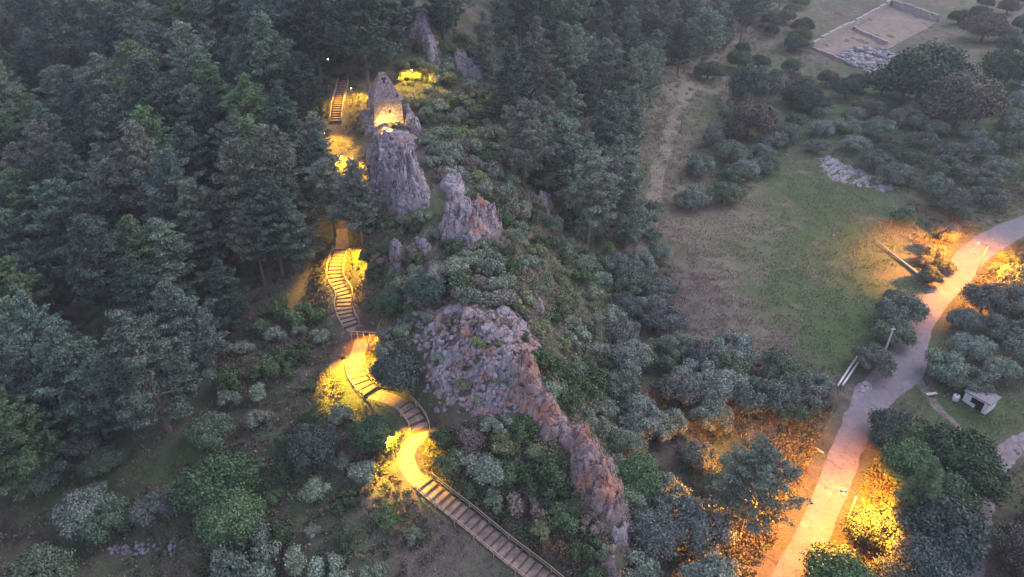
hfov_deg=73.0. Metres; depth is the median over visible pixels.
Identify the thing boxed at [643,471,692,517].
olive tree
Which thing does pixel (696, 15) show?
pine tree
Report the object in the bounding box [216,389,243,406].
shrub
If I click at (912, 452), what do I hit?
oak tree
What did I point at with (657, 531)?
olive tree
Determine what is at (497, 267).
shrub
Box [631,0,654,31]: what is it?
pine tree
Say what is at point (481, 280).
shrub
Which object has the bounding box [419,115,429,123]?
shrub
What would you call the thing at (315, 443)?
oak tree
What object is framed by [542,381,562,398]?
shrub
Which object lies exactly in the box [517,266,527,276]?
shrub
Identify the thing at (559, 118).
pine tree
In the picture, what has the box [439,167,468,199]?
rock outcrop
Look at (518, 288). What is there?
shrub
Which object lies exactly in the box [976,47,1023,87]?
oak tree
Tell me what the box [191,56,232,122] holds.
pine tree
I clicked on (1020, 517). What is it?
oak tree
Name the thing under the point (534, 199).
shrub
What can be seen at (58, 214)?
pine tree
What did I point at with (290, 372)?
shrub
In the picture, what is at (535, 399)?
rock cliff
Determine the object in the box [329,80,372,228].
path
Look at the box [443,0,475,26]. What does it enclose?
pine tree
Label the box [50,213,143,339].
pine tree
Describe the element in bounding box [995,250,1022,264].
olive tree
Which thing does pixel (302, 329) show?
shrub
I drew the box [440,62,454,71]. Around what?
shrub
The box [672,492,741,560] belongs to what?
olive tree
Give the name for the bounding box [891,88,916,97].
oak tree
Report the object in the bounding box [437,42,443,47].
shrub
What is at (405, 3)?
pine tree
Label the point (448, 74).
shrub
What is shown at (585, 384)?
shrub
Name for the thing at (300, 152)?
pine tree
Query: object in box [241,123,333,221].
pine tree
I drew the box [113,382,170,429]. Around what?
olive tree
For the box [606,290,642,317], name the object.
olive tree
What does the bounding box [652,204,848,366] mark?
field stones
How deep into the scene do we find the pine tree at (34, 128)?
124.13 m
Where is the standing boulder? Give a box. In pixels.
[389,238,403,273]
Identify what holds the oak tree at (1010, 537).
on the ground at (176, 448)
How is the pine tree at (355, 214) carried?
on the ground at (176, 448)
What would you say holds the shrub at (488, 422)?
on the ground at (176, 448)
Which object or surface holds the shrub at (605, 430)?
on the ground at (176, 448)
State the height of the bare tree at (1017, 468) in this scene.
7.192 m
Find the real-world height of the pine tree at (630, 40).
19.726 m
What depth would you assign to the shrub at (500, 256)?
100.15 m
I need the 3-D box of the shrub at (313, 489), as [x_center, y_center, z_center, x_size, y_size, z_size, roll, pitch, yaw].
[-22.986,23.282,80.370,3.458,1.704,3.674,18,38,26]
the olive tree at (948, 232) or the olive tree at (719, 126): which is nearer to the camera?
the olive tree at (948, 232)
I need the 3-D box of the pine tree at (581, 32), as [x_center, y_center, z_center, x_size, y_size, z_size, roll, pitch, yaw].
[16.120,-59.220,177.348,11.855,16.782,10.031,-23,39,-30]
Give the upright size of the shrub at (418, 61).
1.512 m
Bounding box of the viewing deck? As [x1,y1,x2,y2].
[350,321,380,339]
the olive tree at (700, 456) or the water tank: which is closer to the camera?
the olive tree at (700, 456)
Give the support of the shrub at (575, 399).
on the ground at (176, 448)
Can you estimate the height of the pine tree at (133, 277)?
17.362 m
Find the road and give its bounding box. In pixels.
[771,215,1023,576]
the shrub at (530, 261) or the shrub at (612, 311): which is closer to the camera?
the shrub at (530, 261)
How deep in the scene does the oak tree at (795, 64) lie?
234.41 m
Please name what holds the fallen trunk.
on the ground at (176, 448)
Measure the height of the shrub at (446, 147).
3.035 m
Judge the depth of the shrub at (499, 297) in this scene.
91.61 m
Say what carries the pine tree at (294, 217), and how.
on the ground at (176, 448)
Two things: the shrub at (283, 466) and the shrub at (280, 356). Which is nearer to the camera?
the shrub at (283, 466)
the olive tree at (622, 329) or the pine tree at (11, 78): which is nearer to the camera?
the olive tree at (622, 329)
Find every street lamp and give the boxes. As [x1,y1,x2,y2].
[840,490,858,531]
[975,241,988,273]
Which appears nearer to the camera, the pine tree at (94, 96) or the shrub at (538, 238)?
the shrub at (538, 238)
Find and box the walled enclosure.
[811,0,940,67]
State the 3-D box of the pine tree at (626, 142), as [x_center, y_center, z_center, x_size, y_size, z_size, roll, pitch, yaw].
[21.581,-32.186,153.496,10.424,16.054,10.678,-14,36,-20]
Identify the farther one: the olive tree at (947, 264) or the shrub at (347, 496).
the olive tree at (947, 264)
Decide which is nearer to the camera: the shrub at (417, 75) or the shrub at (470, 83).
the shrub at (417, 75)
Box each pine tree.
[0,0,26,29]
[0,7,20,59]
[0,8,22,76]
[0,45,22,83]
[0,55,10,81]
[0,59,30,150]
[0,70,22,123]
[0,102,31,167]
[0,141,43,208]
[0,166,51,238]
[0,195,18,244]
[0,206,51,278]
[0,255,53,319]
[0,289,83,397]
[0,295,49,342]
[0,333,76,436]
[0,385,67,501]
[6,27,52,106]
[11,43,56,111]
[15,92,56,141]
[15,238,65,305]
[16,118,77,185]
[20,100,82,167]
[20,152,72,233]
[21,177,95,262]
[22,23,86,92]
[27,325,137,440]
[29,65,80,116]
[30,13,60,50]
[37,0,93,59]
[48,64,88,133]
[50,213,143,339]
[53,142,108,210]
[59,96,93,153]
[60,0,133,58]
[60,43,86,72]
[60,178,131,270]
[66,99,121,182]
[67,65,102,99]
[68,219,135,309]
[72,52,139,122]
[72,90,128,144]
[77,155,144,234]
[78,33,111,80]
[83,142,140,214]
[84,93,139,184]
[85,6,132,71]
[86,0,117,29]
[86,309,217,433]
[97,2,137,55]
[102,118,177,230]
[107,40,139,91]
[107,252,175,349]
[108,0,134,21]
[108,214,181,309]
[109,39,179,142]
[116,55,194,156]
[117,0,175,71]
[121,103,186,195]
[125,0,159,10]
[127,30,170,97]
[129,6,140,31]
[133,144,216,261]
[134,20,189,73]
[137,217,210,299]
[140,281,233,377]
[146,73,184,130]
[148,0,183,10]
[151,0,201,64]
[155,120,226,193]
[163,20,234,110]
[164,47,192,116]
[167,83,218,166]
[170,177,234,271]
[178,2,224,58]
[189,0,236,61]
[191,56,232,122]
[191,85,229,157]
[195,23,232,86]
[198,138,275,257]
[200,258,251,330]
[202,0,232,27]
[205,114,244,173]
[208,0,249,37]
[214,34,237,89]
[214,116,278,195]
[216,72,277,127]
[221,46,264,98]
[223,11,314,111]
[225,202,277,283]
[226,33,275,113]
[228,0,258,36]
[235,176,311,276]
[238,0,293,48]
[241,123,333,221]
[252,7,298,87]
[258,1,296,33]
[258,85,306,143]
[260,0,324,66]
[267,196,326,271]
[268,36,303,111]
[269,104,309,144]
[274,51,325,120]
[276,133,305,179]
[278,168,308,200]
[282,174,317,235]
[284,132,330,217]
[290,0,340,83]
[298,110,339,163]
[303,129,334,178]
[304,156,348,236]
[310,0,358,53]
[323,0,402,92]
[328,156,389,242]
[337,175,378,243]
[357,2,387,63]
[367,0,417,61]
[383,0,426,37]
[424,0,460,40]
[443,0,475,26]
[469,11,500,75]
[477,35,533,131]
[489,0,514,46]
[494,97,559,183]
[495,0,546,44]
[499,0,523,35]
[505,38,543,99]
[506,71,538,101]
[511,0,560,66]
[522,0,567,20]
[523,16,556,97]
[526,94,563,174]
[526,112,589,195]
[533,121,584,208]
[535,6,561,53]
[535,68,577,122]
[542,22,588,91]
[544,0,565,27]
[546,33,577,78]
[555,83,588,143]
[557,0,588,47]
[560,132,607,195]
[562,24,594,79]
[563,150,624,248]
[565,0,595,16]
[565,0,595,35]
[571,68,601,138]
[572,62,599,118]
[576,32,604,78]
[581,111,632,156]
[586,0,615,47]
[588,89,638,159]
[588,155,633,224]
[589,37,619,104]
[590,0,628,29]
[594,134,640,201]
[599,39,627,102]
[605,0,642,35]
[606,157,653,248]
[609,83,649,164]
[615,31,649,88]
[616,5,641,46]
[616,23,632,67]
[616,58,647,107]
[619,43,664,119]
[628,34,647,66]
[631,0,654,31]
[632,0,644,32]
[638,0,664,46]
[639,14,675,56]
[642,29,667,81]
[642,39,667,103]
[654,0,670,19]
[661,12,675,53]
[662,0,687,27]
[662,17,686,62]
[665,22,696,75]
[670,0,697,24]
[684,0,706,15]
[686,6,728,62]
[688,8,707,58]
[704,0,736,10]
[705,432,812,534]
[706,0,737,54]
[707,0,727,28]
[720,10,738,50]
[732,0,760,42]
[733,0,766,29]
[756,0,779,16]
[889,456,944,508]
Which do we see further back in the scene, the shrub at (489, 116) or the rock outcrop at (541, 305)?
the shrub at (489, 116)
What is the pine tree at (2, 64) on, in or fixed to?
on the ground at (176, 448)
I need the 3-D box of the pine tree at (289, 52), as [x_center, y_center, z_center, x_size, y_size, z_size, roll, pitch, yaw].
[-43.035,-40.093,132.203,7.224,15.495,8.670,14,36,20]
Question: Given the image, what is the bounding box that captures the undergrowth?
[0,0,1023,576]
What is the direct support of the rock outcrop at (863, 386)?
on the ground at (176, 448)
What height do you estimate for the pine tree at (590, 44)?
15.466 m
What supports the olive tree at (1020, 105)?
on the ground at (176, 448)
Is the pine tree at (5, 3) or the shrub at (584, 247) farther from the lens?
the pine tree at (5, 3)
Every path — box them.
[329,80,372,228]
[335,228,428,484]
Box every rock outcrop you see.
[402,3,440,62]
[415,233,431,254]
[438,191,502,246]
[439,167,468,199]
[453,48,484,80]
[534,289,543,313]
[539,189,553,215]
[600,546,620,576]
[608,519,629,549]
[858,381,872,393]
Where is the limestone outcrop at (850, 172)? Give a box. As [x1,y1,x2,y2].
[819,155,896,191]
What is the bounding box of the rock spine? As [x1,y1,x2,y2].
[558,422,629,525]
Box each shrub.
[193,552,213,576]
[211,365,240,390]
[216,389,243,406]
[231,339,256,353]
[242,409,276,429]
[243,363,264,382]
[249,381,266,402]
[251,318,273,335]
[253,457,267,472]
[254,353,281,375]
[263,298,287,320]
[263,325,289,341]
[265,487,289,505]
[265,516,293,544]
[266,348,276,355]
[271,360,297,380]
[272,434,290,451]
[273,344,301,364]
[273,453,292,479]
[283,543,307,576]
[284,301,326,326]
[286,339,313,361]
[289,410,316,430]
[291,324,308,334]
[296,475,331,502]
[302,379,317,390]
[303,524,322,539]
[306,552,353,576]
[309,328,330,343]
[327,403,355,426]
[327,487,362,516]
[330,450,352,470]
[335,530,354,553]
[346,458,378,484]
[352,224,368,233]
[358,248,372,260]
[358,561,390,576]
[364,265,384,280]
[364,300,374,312]
[367,244,389,256]
[369,252,388,265]
[370,502,401,533]
[373,324,395,339]
[374,213,399,229]
[374,340,399,357]
[387,121,398,126]
[389,275,409,290]
[392,251,408,264]
[393,322,413,337]
[394,215,411,223]
[394,242,421,255]
[396,38,407,45]
[396,59,409,68]
[396,69,415,80]
[396,267,406,276]
[401,220,421,233]
[401,302,416,314]
[403,80,414,85]
[404,525,425,546]
[406,263,426,279]
[407,251,426,264]
[410,57,424,66]
[410,98,431,107]
[412,210,431,221]
[413,42,423,51]
[413,72,421,79]
[416,61,439,71]
[416,106,432,117]
[417,130,437,144]
[418,95,431,100]
[418,307,435,319]
[419,113,442,123]
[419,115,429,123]
[419,226,440,241]
[421,75,428,83]
[422,83,433,92]
[423,155,442,167]
[426,140,439,154]
[427,12,439,22]
[427,69,441,75]
[427,73,441,82]
[427,98,449,111]
[429,115,446,123]
[429,259,442,269]
[429,424,454,447]
[430,26,439,31]
[430,352,443,360]
[431,126,447,138]
[431,445,466,477]
[432,167,451,179]
[433,31,439,40]
[433,140,463,155]
[433,381,439,389]
[436,238,463,254]
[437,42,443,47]
[437,254,469,277]
[439,89,450,97]
[439,151,467,167]
[439,314,459,326]
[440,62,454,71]
[441,43,457,53]
[441,55,456,62]
[441,70,456,80]
[441,76,457,86]
[443,277,447,292]
[444,113,460,123]
[445,94,458,99]
[445,96,461,108]
[447,271,474,297]
[448,125,470,138]
[448,284,482,304]
[449,138,471,151]
[450,165,471,180]
[451,106,468,118]
[452,33,473,45]
[454,445,482,479]
[456,118,476,127]
[456,378,470,388]
[456,426,487,453]
[457,95,476,106]
[458,155,477,171]
[459,249,480,265]
[461,476,487,500]
[462,78,478,87]
[464,103,486,115]
[465,137,483,151]
[466,47,482,57]
[467,112,476,120]
[467,129,477,137]
[467,192,479,199]
[467,238,493,257]
[467,335,486,349]
[468,87,484,97]
[469,318,484,328]
[470,169,489,183]
[470,274,487,288]
[471,154,481,166]
[471,395,485,406]
[473,150,499,162]
[473,255,506,277]
[474,81,488,89]
[474,126,494,138]
[474,263,491,272]
[474,452,506,485]
[475,89,500,99]
[475,179,492,193]
[477,160,502,177]
[480,141,498,153]
[480,194,500,209]
[480,412,515,435]
[482,117,492,126]
[482,275,508,290]
[483,114,495,119]
[483,288,516,306]
[483,483,510,513]
[487,252,498,260]
[488,129,499,138]
[488,238,503,250]
[489,374,508,384]
[489,432,521,456]
[491,124,506,138]
[493,185,511,195]
[494,257,524,276]
[495,150,510,163]
[496,252,505,261]
[496,340,503,345]
[497,272,517,286]
[498,244,515,257]
[498,454,527,488]
[499,146,512,153]
[499,194,507,204]
[500,162,514,168]
[500,209,517,226]
[500,317,512,327]
[501,182,516,196]
[502,228,523,241]
[503,174,520,184]
[503,205,527,220]
[506,489,551,519]
[509,412,539,445]
[510,197,532,218]
[510,285,539,304]
[511,221,528,230]
[511,288,536,312]
[512,163,535,177]
[516,460,543,497]
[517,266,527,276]
[519,192,539,208]
[519,253,541,270]
[521,330,529,341]
[524,442,549,458]
[525,192,546,207]
[526,208,539,223]
[527,243,549,258]
[528,234,546,245]
[528,320,551,335]
[530,346,565,375]
[530,517,556,543]
[531,255,545,269]
[534,445,570,488]
[535,281,547,294]
[537,476,573,508]
[539,217,549,227]
[540,532,570,562]
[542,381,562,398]
[543,236,561,249]
[545,498,581,535]
[547,215,563,230]
[550,308,567,323]
[552,264,569,282]
[553,290,573,309]
[557,234,567,246]
[557,251,573,267]
[557,336,571,351]
[557,362,581,386]
[557,389,584,414]
[558,207,582,221]
[558,210,570,223]
[558,242,576,256]
[561,288,580,298]
[561,325,592,348]
[563,224,574,232]
[563,313,583,329]
[567,237,576,247]
[567,354,588,375]
[567,385,585,397]
[568,533,602,561]
[571,266,592,285]
[573,376,600,399]
[574,252,596,269]
[575,242,588,251]
[576,314,593,325]
[578,249,600,266]
[578,404,596,423]
[580,509,605,535]
[580,563,607,576]
[582,356,595,371]
[582,368,607,393]
[583,223,599,235]
[583,322,597,340]
[583,340,602,354]
[585,284,603,299]
[587,301,600,310]
[587,401,611,427]
[589,311,604,323]
[590,271,613,284]
[592,418,620,440]
[593,218,603,233]
[594,256,615,271]
[594,366,611,385]
[597,239,615,250]
[598,358,613,371]
[598,542,616,562]
[599,343,613,358]
[599,396,619,419]
[602,302,627,326]
[604,331,613,339]
[607,455,619,475]
[608,441,627,454]
[608,453,624,465]
[623,543,664,576]
[624,483,647,509]
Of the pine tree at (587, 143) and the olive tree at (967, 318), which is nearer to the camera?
the olive tree at (967, 318)
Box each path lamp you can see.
[340,356,347,380]
[390,432,396,457]
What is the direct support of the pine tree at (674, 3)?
on the ground at (176, 448)
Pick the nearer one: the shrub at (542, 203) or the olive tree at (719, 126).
the shrub at (542, 203)
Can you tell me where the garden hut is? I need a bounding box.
[962,389,1001,414]
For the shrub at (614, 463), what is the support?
on the ground at (176, 448)
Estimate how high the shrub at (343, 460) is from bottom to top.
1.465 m
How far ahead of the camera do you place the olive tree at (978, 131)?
185.83 m
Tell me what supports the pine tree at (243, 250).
on the ground at (176, 448)
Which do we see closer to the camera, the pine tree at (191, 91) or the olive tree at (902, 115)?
the pine tree at (191, 91)
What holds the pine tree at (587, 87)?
on the ground at (176, 448)
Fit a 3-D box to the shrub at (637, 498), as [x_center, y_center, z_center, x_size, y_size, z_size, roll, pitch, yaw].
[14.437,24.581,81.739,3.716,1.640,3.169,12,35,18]
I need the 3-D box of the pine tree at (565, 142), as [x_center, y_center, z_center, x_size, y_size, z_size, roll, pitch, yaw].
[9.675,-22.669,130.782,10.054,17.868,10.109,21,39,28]
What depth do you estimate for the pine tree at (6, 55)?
166.59 m
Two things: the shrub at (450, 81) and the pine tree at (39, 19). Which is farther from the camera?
the pine tree at (39, 19)
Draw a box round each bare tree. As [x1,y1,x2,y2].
[427,262,441,280]
[667,248,681,270]
[720,95,733,107]
[779,74,793,86]
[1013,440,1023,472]
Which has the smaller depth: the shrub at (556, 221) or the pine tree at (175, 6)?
the shrub at (556, 221)
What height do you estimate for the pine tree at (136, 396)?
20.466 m
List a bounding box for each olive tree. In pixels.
[0,520,4,542]
[0,541,81,576]
[9,454,72,495]
[40,415,113,457]
[48,480,117,540]
[74,494,135,546]
[75,444,132,479]
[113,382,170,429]
[126,486,180,528]
[180,410,236,450]
[207,516,281,576]
[602,252,638,272]
[603,368,643,399]
[604,249,628,257]
[605,317,641,345]
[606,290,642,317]
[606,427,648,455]
[609,336,653,378]
[612,266,652,294]
[615,391,671,440]
[616,228,641,243]
[627,505,689,562]
[629,249,652,258]
[630,566,667,576]
[632,254,656,276]
[636,209,659,224]
[637,293,666,316]
[640,227,663,240]
[640,294,690,333]
[642,276,682,299]
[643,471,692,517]
[644,201,664,213]
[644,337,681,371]
[648,240,672,259]
[648,369,702,405]
[651,407,688,442]
[658,329,700,358]
[670,356,719,399]
[672,184,712,207]
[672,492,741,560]
[676,548,742,576]
[678,438,719,474]
[683,337,720,366]
[684,152,717,176]
[689,395,735,433]
[698,470,757,502]
[701,128,725,146]
[701,366,754,403]
[704,181,749,204]
[707,329,761,366]
[708,120,731,134]
[711,139,752,161]
[711,351,751,375]
[714,163,761,183]
[716,104,736,119]
[733,158,760,174]
[733,375,796,415]
[748,143,777,155]
[753,153,782,173]
[754,131,789,146]
[760,346,800,380]
[774,108,781,123]
[775,122,804,140]
[775,402,811,425]
[777,369,825,412]
[784,113,809,124]
[801,369,836,396]
[803,138,831,152]
[805,119,835,136]
[811,105,829,117]
[832,115,865,134]
[840,106,866,117]
[840,134,873,151]
[850,341,898,378]
[856,148,894,167]
[863,114,897,134]
[868,316,918,346]
[871,99,886,112]
[872,133,900,149]
[872,294,931,324]
[875,160,921,185]
[882,288,906,296]
[887,106,929,127]
[888,205,917,223]
[890,145,927,166]
[903,99,930,114]
[903,130,942,149]
[912,254,935,265]
[916,263,944,285]
[921,242,951,257]
[922,120,951,134]
[923,171,953,190]
[924,347,972,384]
[925,181,972,208]
[928,154,971,175]
[930,141,973,162]
[930,222,961,242]
[933,257,957,272]
[943,307,986,330]
[947,206,972,218]
[947,331,998,361]
[947,365,998,394]
[957,123,988,138]
[958,281,1012,316]
[959,168,1005,187]
[967,137,999,159]
[967,185,1010,206]
[981,154,1021,176]
[982,311,1023,341]
[982,354,1023,380]
[983,278,1023,301]
[987,262,1002,274]
[989,131,1023,152]
[991,262,1023,284]
[995,114,1023,133]
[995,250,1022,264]
[998,107,1023,118]
[1002,334,1023,365]
[1004,96,1013,108]
[1010,90,1023,104]
[1010,296,1023,315]
[1016,102,1023,110]
[1017,317,1023,328]
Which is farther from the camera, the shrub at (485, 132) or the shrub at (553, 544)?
the shrub at (485, 132)
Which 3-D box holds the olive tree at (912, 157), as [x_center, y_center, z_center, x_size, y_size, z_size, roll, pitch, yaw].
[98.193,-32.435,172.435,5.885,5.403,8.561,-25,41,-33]
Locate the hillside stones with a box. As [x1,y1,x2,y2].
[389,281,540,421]
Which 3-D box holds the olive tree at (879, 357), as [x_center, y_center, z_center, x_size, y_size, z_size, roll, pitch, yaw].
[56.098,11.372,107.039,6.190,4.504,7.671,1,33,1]
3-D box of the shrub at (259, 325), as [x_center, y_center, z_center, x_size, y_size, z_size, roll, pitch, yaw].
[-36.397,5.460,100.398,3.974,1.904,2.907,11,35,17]
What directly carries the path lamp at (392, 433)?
on the stair path at (411, 471)
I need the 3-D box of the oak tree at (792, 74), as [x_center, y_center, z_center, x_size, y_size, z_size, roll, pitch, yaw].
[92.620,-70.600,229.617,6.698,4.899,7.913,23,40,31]
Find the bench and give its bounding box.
[926,392,937,396]
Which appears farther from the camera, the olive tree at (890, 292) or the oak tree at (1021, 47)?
the oak tree at (1021, 47)
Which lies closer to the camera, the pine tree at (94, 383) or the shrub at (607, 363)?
the pine tree at (94, 383)
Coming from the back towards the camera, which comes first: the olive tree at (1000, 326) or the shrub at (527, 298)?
the olive tree at (1000, 326)
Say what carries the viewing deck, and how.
on the ground at (176, 448)
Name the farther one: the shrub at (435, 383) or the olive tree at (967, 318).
the olive tree at (967, 318)
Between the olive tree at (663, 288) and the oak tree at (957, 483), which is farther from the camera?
the olive tree at (663, 288)
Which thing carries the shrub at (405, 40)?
on the ground at (176, 448)
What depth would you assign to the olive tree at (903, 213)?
146.99 m
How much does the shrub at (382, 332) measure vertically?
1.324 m
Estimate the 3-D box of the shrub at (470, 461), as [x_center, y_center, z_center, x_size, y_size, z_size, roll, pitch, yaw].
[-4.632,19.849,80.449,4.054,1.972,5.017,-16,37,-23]
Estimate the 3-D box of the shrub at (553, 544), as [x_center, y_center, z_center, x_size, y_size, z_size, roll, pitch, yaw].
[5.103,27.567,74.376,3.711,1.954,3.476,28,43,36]
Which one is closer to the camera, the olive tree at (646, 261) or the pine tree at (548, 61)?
the olive tree at (646, 261)
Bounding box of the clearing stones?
[121,317,374,572]
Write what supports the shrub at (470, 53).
on the ground at (176, 448)
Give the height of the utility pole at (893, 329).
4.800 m
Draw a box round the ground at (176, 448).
[0,0,1023,576]
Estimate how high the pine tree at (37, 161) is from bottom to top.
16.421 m
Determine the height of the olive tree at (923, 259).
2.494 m
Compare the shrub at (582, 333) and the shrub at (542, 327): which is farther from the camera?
the shrub at (582, 333)
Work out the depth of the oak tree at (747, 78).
203.26 m
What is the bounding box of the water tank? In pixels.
[952,394,959,401]
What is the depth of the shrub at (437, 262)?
97.08 m
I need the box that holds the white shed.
[1011,77,1023,85]
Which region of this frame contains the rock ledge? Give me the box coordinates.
[371,125,417,150]
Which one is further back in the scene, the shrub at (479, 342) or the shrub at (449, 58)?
the shrub at (449, 58)
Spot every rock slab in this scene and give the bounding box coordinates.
[359,99,378,134]
[402,103,420,134]
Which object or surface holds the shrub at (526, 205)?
on the ground at (176, 448)
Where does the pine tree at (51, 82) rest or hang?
on the ground at (176, 448)
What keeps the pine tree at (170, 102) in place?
on the ground at (176, 448)
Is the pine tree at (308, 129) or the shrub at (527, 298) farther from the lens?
the pine tree at (308, 129)
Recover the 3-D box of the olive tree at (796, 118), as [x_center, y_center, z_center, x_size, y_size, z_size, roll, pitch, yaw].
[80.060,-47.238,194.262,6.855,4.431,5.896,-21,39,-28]
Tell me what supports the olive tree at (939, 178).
on the ground at (176, 448)
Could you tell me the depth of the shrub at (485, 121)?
138.62 m
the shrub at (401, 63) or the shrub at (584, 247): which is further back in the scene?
the shrub at (401, 63)
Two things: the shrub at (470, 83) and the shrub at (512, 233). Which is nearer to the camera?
the shrub at (512, 233)
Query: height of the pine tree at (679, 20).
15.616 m
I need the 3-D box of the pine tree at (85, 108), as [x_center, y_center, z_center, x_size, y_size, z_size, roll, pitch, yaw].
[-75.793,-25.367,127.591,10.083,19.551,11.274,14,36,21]
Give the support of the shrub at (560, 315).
on the ground at (176, 448)
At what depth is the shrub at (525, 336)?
89.08 m
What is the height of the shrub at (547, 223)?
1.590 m
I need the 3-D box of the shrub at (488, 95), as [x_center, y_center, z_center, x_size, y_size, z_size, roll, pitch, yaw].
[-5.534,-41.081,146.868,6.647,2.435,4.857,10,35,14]
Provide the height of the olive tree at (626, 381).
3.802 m
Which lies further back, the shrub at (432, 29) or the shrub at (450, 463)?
the shrub at (432, 29)
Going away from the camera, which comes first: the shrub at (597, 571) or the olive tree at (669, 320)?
the shrub at (597, 571)
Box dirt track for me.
[963,432,1023,576]
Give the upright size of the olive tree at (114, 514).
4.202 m
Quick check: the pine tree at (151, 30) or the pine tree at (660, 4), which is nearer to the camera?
the pine tree at (151, 30)
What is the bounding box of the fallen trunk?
[877,240,917,273]
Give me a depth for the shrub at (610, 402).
94.94 m
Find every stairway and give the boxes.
[326,244,359,329]
[329,78,348,122]
[345,360,377,397]
[392,395,429,434]
[412,472,563,576]
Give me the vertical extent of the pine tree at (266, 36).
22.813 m
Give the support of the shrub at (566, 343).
on the ground at (176, 448)
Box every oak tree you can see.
[162,449,264,517]
[192,480,267,549]
[283,421,341,472]
[345,411,402,453]
[364,346,425,393]
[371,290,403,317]
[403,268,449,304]
[617,449,663,501]
[693,60,726,79]
[723,98,780,138]
[725,63,780,102]
[726,49,753,69]
[734,91,764,104]
[735,42,750,51]
[751,54,770,67]
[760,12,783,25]
[763,23,780,35]
[768,69,788,83]
[778,8,796,22]
[779,85,796,103]
[780,57,801,70]
[783,4,799,12]
[783,69,801,80]
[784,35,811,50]
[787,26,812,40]
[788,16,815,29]
[789,86,823,108]
[791,0,811,7]
[791,75,818,89]
[795,91,832,112]
[798,537,876,576]
[816,69,840,85]
[829,76,867,98]
[839,503,899,550]
[848,72,872,88]
[850,96,880,115]
[863,38,979,101]
[865,406,917,432]
[866,551,918,576]
[867,425,906,455]
[871,84,893,94]
[876,484,1000,575]
[877,524,966,576]
[878,434,935,483]
[889,465,985,511]
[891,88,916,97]
[891,416,936,442]
[914,69,1013,127]
[920,421,1018,506]
[937,422,961,432]
[947,8,974,24]
[955,9,1011,41]
[969,5,994,16]
[976,0,995,6]
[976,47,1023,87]
[990,516,1023,576]
[993,34,1023,50]
[996,0,1021,14]
[997,25,1020,36]
[1010,14,1023,33]
[1014,499,1023,521]
[1018,43,1023,52]
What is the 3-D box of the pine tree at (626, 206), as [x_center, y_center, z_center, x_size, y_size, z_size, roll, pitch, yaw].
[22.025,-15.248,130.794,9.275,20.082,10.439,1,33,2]
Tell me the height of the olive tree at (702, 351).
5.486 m
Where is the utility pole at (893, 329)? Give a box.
[885,328,895,348]
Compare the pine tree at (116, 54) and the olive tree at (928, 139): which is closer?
the pine tree at (116, 54)
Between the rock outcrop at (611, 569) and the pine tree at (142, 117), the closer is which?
the rock outcrop at (611, 569)
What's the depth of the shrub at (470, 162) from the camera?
115.70 m
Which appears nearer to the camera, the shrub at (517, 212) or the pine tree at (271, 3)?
the shrub at (517, 212)
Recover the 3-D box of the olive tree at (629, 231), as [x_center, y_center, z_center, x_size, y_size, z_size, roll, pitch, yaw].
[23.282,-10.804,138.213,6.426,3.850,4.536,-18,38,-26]
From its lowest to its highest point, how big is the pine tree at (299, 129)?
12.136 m
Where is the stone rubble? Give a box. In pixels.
[837,45,895,74]
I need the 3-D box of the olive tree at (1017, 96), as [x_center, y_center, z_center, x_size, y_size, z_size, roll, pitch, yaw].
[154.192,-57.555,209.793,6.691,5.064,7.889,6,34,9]
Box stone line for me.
[106,538,184,556]
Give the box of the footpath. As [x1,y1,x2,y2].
[636,17,762,276]
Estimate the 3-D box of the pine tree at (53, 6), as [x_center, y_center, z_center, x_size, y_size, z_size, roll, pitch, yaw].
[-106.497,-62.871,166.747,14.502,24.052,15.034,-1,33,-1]
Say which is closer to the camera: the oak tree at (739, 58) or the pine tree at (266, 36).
the pine tree at (266, 36)
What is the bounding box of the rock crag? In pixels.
[363,128,430,214]
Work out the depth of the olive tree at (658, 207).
148.63 m
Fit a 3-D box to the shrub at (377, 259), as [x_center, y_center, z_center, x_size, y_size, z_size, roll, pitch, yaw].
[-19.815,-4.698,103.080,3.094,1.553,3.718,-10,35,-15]
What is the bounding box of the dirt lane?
[916,378,1003,454]
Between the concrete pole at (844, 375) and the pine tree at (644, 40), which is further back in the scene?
the pine tree at (644, 40)
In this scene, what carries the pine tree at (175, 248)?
on the ground at (176, 448)
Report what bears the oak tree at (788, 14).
on the ground at (176, 448)
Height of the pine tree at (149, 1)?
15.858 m
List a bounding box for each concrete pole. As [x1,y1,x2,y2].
[836,356,856,386]
[841,362,858,385]
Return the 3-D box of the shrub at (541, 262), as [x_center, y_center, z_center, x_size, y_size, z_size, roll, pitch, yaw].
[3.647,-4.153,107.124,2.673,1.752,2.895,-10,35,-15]
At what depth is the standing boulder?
101.67 m
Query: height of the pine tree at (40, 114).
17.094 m
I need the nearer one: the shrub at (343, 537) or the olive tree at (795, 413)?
the shrub at (343, 537)
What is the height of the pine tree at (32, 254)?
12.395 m
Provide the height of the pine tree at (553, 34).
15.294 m
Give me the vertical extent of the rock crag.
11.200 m
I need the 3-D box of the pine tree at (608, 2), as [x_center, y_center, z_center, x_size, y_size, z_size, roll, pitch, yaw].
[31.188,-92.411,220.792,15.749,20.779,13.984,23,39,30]
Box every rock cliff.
[421,300,542,420]
[506,348,571,442]
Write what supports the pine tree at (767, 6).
on the ground at (176, 448)
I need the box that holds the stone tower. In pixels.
[366,72,403,128]

